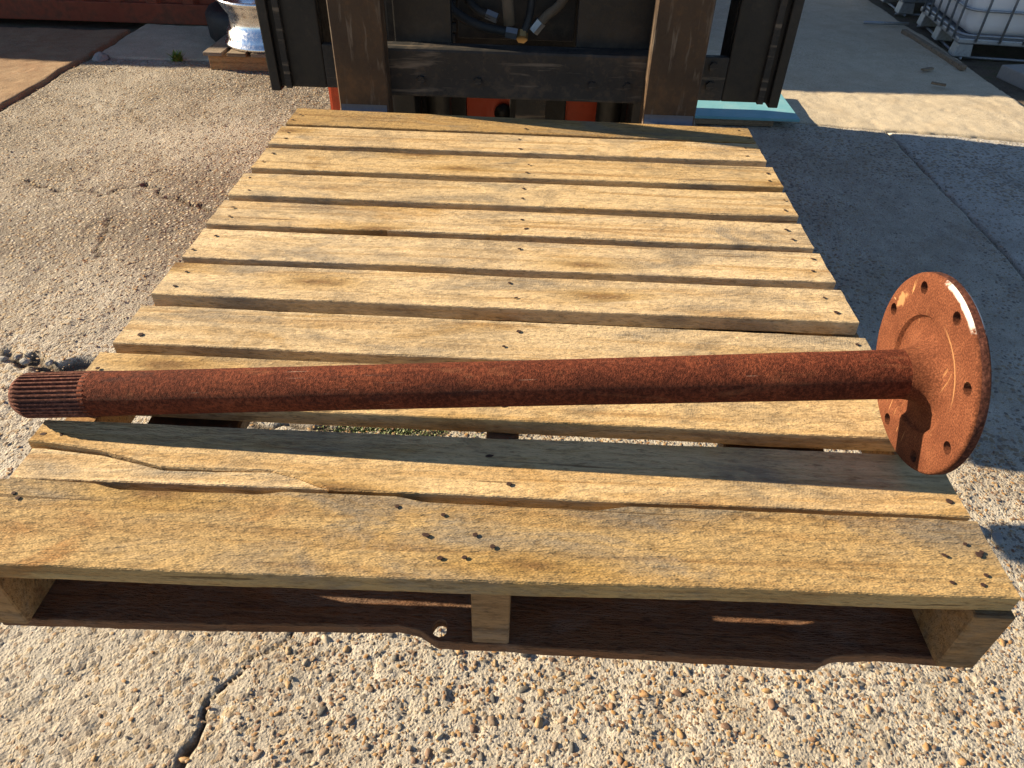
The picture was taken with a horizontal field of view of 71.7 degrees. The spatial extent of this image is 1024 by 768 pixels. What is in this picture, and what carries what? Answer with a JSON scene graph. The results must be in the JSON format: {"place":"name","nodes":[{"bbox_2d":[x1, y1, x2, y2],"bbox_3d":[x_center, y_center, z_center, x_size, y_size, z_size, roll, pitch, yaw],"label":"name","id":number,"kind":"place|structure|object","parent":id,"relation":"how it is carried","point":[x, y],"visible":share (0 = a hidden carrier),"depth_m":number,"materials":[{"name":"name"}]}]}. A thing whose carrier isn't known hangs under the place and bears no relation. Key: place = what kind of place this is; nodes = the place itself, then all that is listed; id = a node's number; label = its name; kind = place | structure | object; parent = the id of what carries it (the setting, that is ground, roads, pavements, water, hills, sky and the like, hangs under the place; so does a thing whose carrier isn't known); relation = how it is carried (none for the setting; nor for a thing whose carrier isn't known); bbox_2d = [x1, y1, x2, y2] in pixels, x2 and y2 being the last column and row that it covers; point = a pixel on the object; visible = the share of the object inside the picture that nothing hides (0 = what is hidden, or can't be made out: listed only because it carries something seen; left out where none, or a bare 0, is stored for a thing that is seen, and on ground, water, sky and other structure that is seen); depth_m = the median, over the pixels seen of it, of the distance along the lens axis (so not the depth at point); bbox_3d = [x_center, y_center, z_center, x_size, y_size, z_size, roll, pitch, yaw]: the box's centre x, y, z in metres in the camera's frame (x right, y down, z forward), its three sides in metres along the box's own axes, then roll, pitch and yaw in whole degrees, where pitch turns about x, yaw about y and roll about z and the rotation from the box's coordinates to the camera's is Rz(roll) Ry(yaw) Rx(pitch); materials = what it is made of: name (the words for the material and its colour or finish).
{"place":"outdoors","nodes":[
{"label":"outdoors","id":0,"kind":"place"},
{"bbox_2d":[0,27,129,111],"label":"concrete slab","id":1,"kind":"structure","parent":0,"point":[32,60],"depth_m":4.79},
{"bbox_2d":[0,18,146,32],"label":"ground","id":2,"kind":"structure","parent":0,"point":[60,24],"depth_m":5.55,"materials":[{"name":"soil"}]},
{"bbox_2d":[103,23,214,61],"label":"concrete slab back","id":3,"kind":"structure","parent":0,"point":[150,41],"depth_m":5.07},
{"bbox_2d":[0,0,215,24],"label":"red container","id":4,"kind":"object","parent":3,"relation":"on","point":[188,12],"visible":0.16,"depth_m":5.38,"materials":[{"name":"metal"}]},
{"bbox_2d":[205,1,228,41],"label":"tyre","id":5,"kind":"object","parent":3,"relation":"on","point":[216,16],"visible":0.12,"depth_m":4.88,"materials":[{"name":"black rubber"}]},
{"bbox_2d":[0,59,1023,767],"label":"concrete yard","id":6,"kind":"structure","parent":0,"point":[120,179],"depth_m":1.56,"materials":[{"name":"beige concrete"}]},
{"bbox_2d":[0,356,8,360],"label":"concrete lump","id":7,"kind":"object","parent":6,"relation":"on","point":[3,358],"visible":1,"depth_m":2.29,"materials":[{"name":"grey concrete"}]},
{"bbox_2d":[13,354,22,359],"bbox_3d":[-1.610,-0.089,2.310,0.017,0.014,0.030,14,42,14],"label":"concrete lump","id":8,"kind":"object","parent":6,"relation":"on","point":[17,356],"visible":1,"depth_m":2.31,"materials":[{"name":"grey concrete"}]},
{"bbox_2d":[19,358,30,364],"bbox_3d":[-1.574,-0.074,2.286,0.039,0.019,0.027,17,43,18],"label":"concrete lump","id":9,"kind":"object","parent":6,"relation":"on","point":[23,361],"visible":1,"depth_m":2.28,"materials":[{"name":"grey concrete"}]},
{"bbox_2d":[45,359,53,365],"bbox_3d":[-1.494,-0.069,2.288,0.020,0.015,0.029,-4,41,-7],"label":"concrete lump","id":10,"kind":"object","parent":6,"relation":"on","point":[48,362],"visible":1,"depth_m":2.28,"materials":[{"name":"grey concrete"}]},
{"bbox_2d":[92,51,109,62],"bbox_3d":[-2.752,-2.191,4.748,0.090,0.072,0.140,6,40,5],"label":"concrete lump","id":11,"kind":"object","parent":6,"relation":"on","point":[99,57],"visible":0.93,"depth_m":4.72,"materials":[{"name":"grey concrete"}]},
{"bbox_2d":[167,50,183,61],"bbox_3d":[-2.239,-2.191,4.741,0.146,0.078,0.136,11,41,11],"label":"weed","id":12,"kind":"object","parent":6,"relation":"on","point":[175,56],"visible":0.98,"depth_m":4.74,"materials":[{"name":"green plant"}]},
{"bbox_2d":[203,34,267,70],"bbox_3d":[-1.598,-2.269,4.803,0.740,0.112,0.640,2,40,1],"label":"pallet","id":13,"kind":"object","parent":6,"relation":"on","point":[220,54],"visible":0.25,"depth_m":4.58,"materials":[{"name":"brown wood"}]},
{"bbox_2d":[216,0,264,52],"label":"wheel rim","id":14,"kind":"object","parent":13,"relation":"on","point":[243,32],"visible":0.38,"depth_m":4.50,"materials":[{"name":"metal"}]},
{"bbox_2d":[280,423,482,436],"bbox_3d":[-0.388,0.134,2.100,0.607,0.008,0.096,2,40,1],"label":"moss","id":15,"kind":"object","parent":6,"relation":"on","point":[411,431],"visible":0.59,"depth_m":2.10,"materials":[{"name":"green plant"}]},
{"bbox_2d":[147,0,823,451],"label":"forklift","id":16,"kind":"object","parent":6,"relation":"on","point":[619,60],"visible":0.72,"depth_m":1.62,"materials":[{"name":"brown metal"}]},
{"bbox_2d":[0,108,1020,669],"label":"wooden pallet","id":17,"kind":"object","parent":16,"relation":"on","point":[364,238],"visible":0.88,"depth_m":0.78,"materials":[{"name":"brown wood"}]},
{"bbox_2d":[8,272,991,474],"bbox_3d":[-0.059,0.001,0.766,0.989,0.209,0.209,-1,40,4],"label":"axle shaft","id":18,"kind":"object","parent":17,"relation":"on","point":[922,373],"visible":1,"depth_m":0.74,"materials":[{"name":"brown metal"}]},
{"bbox_2d":[695,94,799,125],"bbox_3d":[1.228,-1.671,4.231,0.820,0.050,0.560,2,40,1],"label":"blue sheet","id":19,"kind":"object","parent":6,"relation":"on","point":[733,113],"visible":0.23,"depth_m":4.05,"materials":[{"name":"paint"}]},
{"bbox_2d":[990,531,1003,544],"bbox_3d":[1.251,0.400,1.826,0.030,0.022,0.051,14,42,15],"label":"concrete lump","id":20,"kind":"object","parent":6,"relation":"on","point":[996,538],"visible":1,"depth_m":1.82,"materials":[{"name":"grey concrete"}]},
{"bbox_2d":[706,0,1023,142],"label":"concrete slab back","id":21,"kind":"structure","parent":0,"point":[847,68],"depth_m":4.73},
{"bbox_2d":[863,21,908,24],"bbox_3d":[3.089,-2.978,5.846,0.360,0.026,0.024,3,40,2],"label":"metal rod","id":22,"kind":"object","parent":21,"relation":"on","point":[885,23],"visible":1,"depth_m":5.84,"materials":[{"name":"metal"}]},
{"bbox_2d":[921,67,933,70],"bbox_3d":[2.875,-2.180,4.901,0.100,0.012,0.031,-17,44,-20],"label":"wood chip","id":23,"kind":"object","parent":21,"relation":"on","point":[927,68],"visible":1,"depth_m":4.89,"materials":[{"name":"wood"}]},
{"bbox_2d":[901,29,966,69],"bbox_3d":[3.143,-2.514,5.305,0.040,0.031,0.970,1,40,-1],"label":"timber batten","id":24,"kind":"object","parent":21,"relation":"on","point":[951,60],"visible":1,"depth_m":5.23,"materials":[{"name":"grey wood"}]},
{"bbox_2d":[931,81,945,85],"bbox_3d":[2.801,-1.970,4.650,0.090,0.012,0.031,22,44,23],"label":"wood chip","id":25,"kind":"object","parent":21,"relation":"on","point":[938,83],"visible":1,"depth_m":4.64,"materials":[{"name":"wood"}]},
{"bbox_2d":[869,0,1023,105],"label":"dirt strip","id":26,"kind":"object","parent":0,"point":[987,70],"depth_m":5.36,"materials":[{"name":"soil"}]},
{"bbox_2d":[881,0,932,16],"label":"caged tank","id":27,"kind":"object","parent":26,"relation":"on","point":[904,8],"visible":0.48,"depth_m":6.13,"materials":[{"name":"white plastic"}]},
{"bbox_2d":[916,0,1023,61],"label":"caged tank","id":28,"kind":"object","parent":26,"relation":"on","point":[965,25],"visible":0.98,"depth_m":5.09,"materials":[{"name":"white plastic"}]},
{"bbox_2d":[887,133,1023,278],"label":"concrete slab","id":29,"kind":"structure","parent":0,"point":[979,183],"depth_m":3.56,"materials":[{"name":"grey concrete"}]},
{"bbox_2d":[997,64,1023,89],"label":"concrete block","id":30,"kind":"object","parent":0,"point":[1012,74],"depth_m":4.81,"materials":[{"name":"grey concrete"}]}
]}

